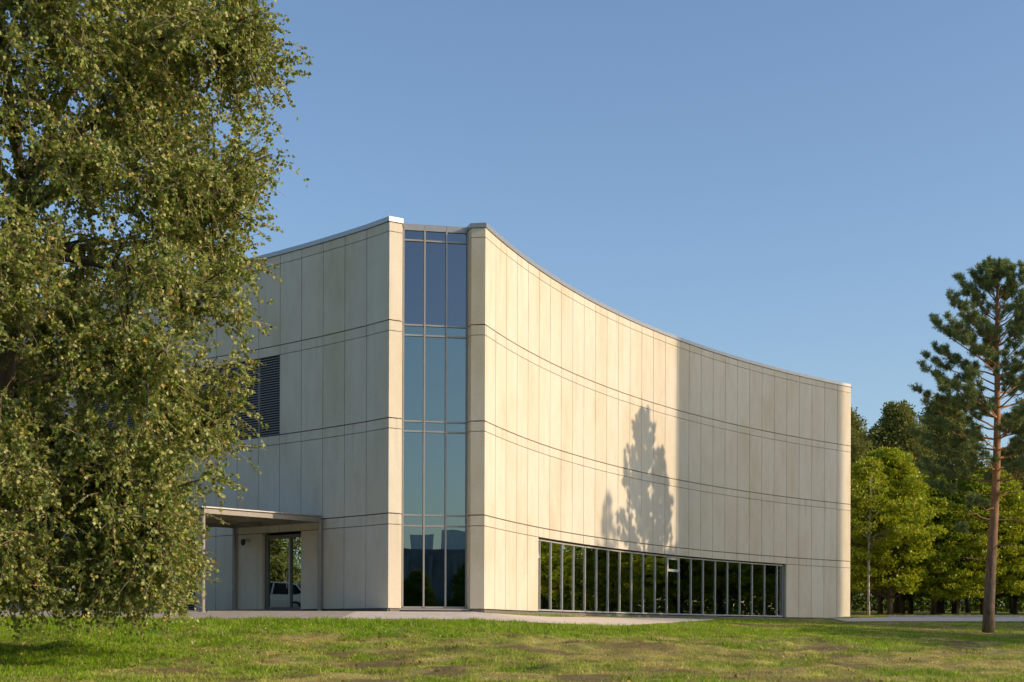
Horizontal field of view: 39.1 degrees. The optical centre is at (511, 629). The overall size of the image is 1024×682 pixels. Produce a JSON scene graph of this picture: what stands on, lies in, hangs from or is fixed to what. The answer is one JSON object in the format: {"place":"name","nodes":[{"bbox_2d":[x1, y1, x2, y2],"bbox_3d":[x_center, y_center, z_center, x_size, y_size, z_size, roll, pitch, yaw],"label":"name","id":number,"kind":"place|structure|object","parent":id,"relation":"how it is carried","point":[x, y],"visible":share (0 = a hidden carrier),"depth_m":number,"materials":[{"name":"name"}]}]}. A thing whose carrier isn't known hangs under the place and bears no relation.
{"place":"outdoors","nodes":[
{"label":"outdoors","id":0,"kind":"place"},
{"bbox_2d":[1,610,354,618],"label":"paving","id":1,"kind":"structure","parent":0,"point":[278,614],"depth_m":46.70,"materials":[{"name":"grey concrete"}]},
{"bbox_2d":[188,506,321,611],"bbox_3d":[-10.480,-2.346,51.695,5.298,3.564,5.378,0,0,42],"label":"entrance canopy","id":2,"kind":"object","parent":1,"relation":"on","point":[238,518],"visible":0.53,"depth_m":51.84,"materials":[{"name":"concrete"}]},
{"bbox_2d":[0,0,1023,611],"label":"sky","id":3,"kind":"structure","parent":0,"point":[798,186],"materials":[{"name":"blue"}]},
{"bbox_2d":[0,611,1023,681],"bbox_3d":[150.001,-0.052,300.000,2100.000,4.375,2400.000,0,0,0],"label":"ground","id":4,"kind":"structure","parent":0,"point":[678,651],"depth_m":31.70,"materials":[{"name":"green plant"}]},
{"bbox_2d":[0,0,313,646],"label":"broadleaf tree","id":5,"kind":"object","parent":4,"relation":"on","point":[120,503],"visible":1,"depth_m":28.17,"materials":[{"name":"green plant"}]},
{"bbox_2d":[6,216,851,619],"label":"office building","id":6,"kind":"structure","parent":4,"relation":"on","point":[484,418],"depth_m":54.68,"materials":[{"name":"concrete"}]},
{"bbox_2d":[241,538,249,545],"bbox_3d":[-10.109,-3.319,54.765,0.180,0.295,0.432,0,0,41],"label":"security camera","id":7,"kind":"object","parent":6,"relation":"attached to","point":[243,541],"visible":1,"depth_m":54.61,"materials":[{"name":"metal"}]},
{"bbox_2d":[265,534,305,609],"bbox_3d":[-8.475,-2.131,53.743,2.242,2.800,0.194,0,0,42],"label":"entrance door","id":8,"kind":"structure","parent":6,"relation":"in","point":[282,552],"depth_m":53.80,"materials":[{"name":"glass"}]},
{"bbox_2d":[538,539,783,616],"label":"ribbon window","id":9,"kind":"structure","parent":6,"relation":"in","point":[571,577],"depth_m":67.35,"materials":[{"name":"glass"}]},
{"bbox_2d":[0,620,1021,681],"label":"fallen leaves","id":10,"kind":"object","parent":4,"relation":"on","point":[289,651],"visible":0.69,"depth_m":31.00,"materials":[{"name":"brown plant"}]},
{"bbox_2d":[850,426,869,612],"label":"oak tree","id":11,"kind":"object","parent":4,"relation":"on","point":[865,436],"depth_m":111.67,"materials":[{"name":"green plant"}]},
{"bbox_2d":[851,404,876,584],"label":"oak tree","id":12,"kind":"object","parent":4,"relation":"on","point":[860,444],"visible":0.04,"depth_m":103.00,"materials":[{"name":"green plant"}]},
{"bbox_2d":[850,501,901,613],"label":"oak tree","id":13,"kind":"object","parent":4,"relation":"on","point":[879,606],"visible":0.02,"depth_m":97.80,"materials":[{"name":"green plant"}]},
{"bbox_2d":[850,456,907,615],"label":"birch tree","id":14,"kind":"object","parent":4,"relation":"on","point":[871,468],"visible":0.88,"depth_m":86.89,"materials":[{"name":"green plant"}]},
{"bbox_2d":[864,536,920,613],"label":"lime tree","id":15,"kind":"object","parent":4,"relation":"on","point":[905,597],"visible":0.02,"depth_m":96.85,"materials":[{"name":"green plant"}]},
{"bbox_2d":[866,399,939,612],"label":"oak tree","id":16,"kind":"object","parent":4,"relation":"on","point":[892,430],"visible":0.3,"depth_m":104.83,"materials":[{"name":"green plant"}]},
{"bbox_2d":[848,446,965,614],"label":"maple tree","id":17,"kind":"object","parent":4,"relation":"on","point":[903,472],"visible":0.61,"depth_m":88.11,"materials":[{"name":"green plant"}]},
{"bbox_2d":[900,472,928,613],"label":"oak tree","id":18,"kind":"object","parent":4,"relation":"on","point":[910,605],"depth_m":99.89,"materials":[{"name":"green plant"}]},
{"bbox_2d":[919,593,940,613],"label":"lime tree","id":19,"kind":"object","parent":4,"relation":"on","point":[938,608],"visible":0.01,"depth_m":97.47,"materials":[{"name":"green plant"}]},
{"bbox_2d":[885,472,976,614],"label":"lime tree","id":20,"kind":"object","parent":4,"relation":"on","point":[936,493],"visible":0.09,"depth_m":91.17,"materials":[{"name":"green plant"}]},
{"bbox_2d":[851,591,1023,611],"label":"undergrowth","id":21,"kind":"object","parent":4,"relation":"on","point":[919,605],"visible":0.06,"depth_m":127.94,"materials":[{"name":"green plant"}]},
{"bbox_2d":[905,502,1002,615],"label":"maple tree","id":22,"kind":"object","parent":4,"relation":"on","point":[959,588],"visible":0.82,"depth_m":88.89,"materials":[{"name":"green plant"}]},
{"bbox_2d":[917,393,992,612],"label":"oak tree","id":23,"kind":"object","parent":4,"relation":"on","point":[936,432],"visible":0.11,"depth_m":106.74,"materials":[{"name":"green plant"}]},
{"bbox_2d":[887,615,1023,617],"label":"kerb","id":24,"kind":"structure","parent":4,"relation":"on","point":[951,616],"depth_m":79.31,"materials":[{"name":"concrete"}]},
{"bbox_2d":[947,469,971,613],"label":"oak tree","id":25,"kind":"object","parent":4,"relation":"on","point":[954,605],"visible":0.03,"depth_m":98.58,"materials":[{"name":"green plant"}]},
{"bbox_2d":[906,254,1023,632],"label":"pine tree","id":26,"kind":"object","parent":4,"relation":"on","point":[988,280],"visible":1,"depth_m":62.25,"materials":[{"name":"green plant"}]},
{"bbox_2d":[964,597,970,612],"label":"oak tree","id":27,"kind":"object","parent":4,"relation":"on","point":[967,606],"depth_m":116.81,"materials":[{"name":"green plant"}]},
{"bbox_2d":[950,466,1023,614],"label":"maple tree","id":28,"kind":"object","parent":4,"relation":"on","point":[1011,505],"visible":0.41,"depth_m":89.82,"materials":[{"name":"green plant"}]},
{"bbox_2d":[974,528,1008,613],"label":"lime tree","id":29,"kind":"object","parent":4,"relation":"on","point":[980,599],"depth_m":96.81,"materials":[{"name":"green plant"}]},
{"bbox_2d":[995,471,1016,612],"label":"oak tree","id":30,"kind":"object","parent":4,"relation":"on","point":[996,598],"depth_m":98.84,"materials":[{"name":"green plant"}]},
{"bbox_2d":[990,446,1023,613],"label":"oak tree","id":31,"kind":"object","parent":4,"relation":"on","point":[1021,480],"visible":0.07,"depth_m":104.14,"materials":[{"name":"green plant"}]},
{"bbox_2d":[998,513,1023,613],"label":"lime tree","id":32,"kind":"object","parent":4,"relation":"on","point":[1015,597],"visible":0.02,"depth_m":97.97,"materials":[{"name":"green plant"}]},
{"bbox_2d":[1000,518,1023,596],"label":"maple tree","id":33,"kind":"object","parent":4,"relation":"on","point":[1021,593],"visible":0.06,"depth_m":93.14,"materials":[{"name":"green plant"}]},
{"bbox_2d":[341,611,713,625],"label":"gravel path","id":34,"kind":"structure","parent":0,"point":[460,615],"depth_m":48.92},
{"bbox_2d":[833,617,1023,620],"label":"road","id":35,"kind":"structure","parent":0,"point":[926,619],"depth_m":77.39,"materials":[{"name":"grey asphalt"}]}
]}

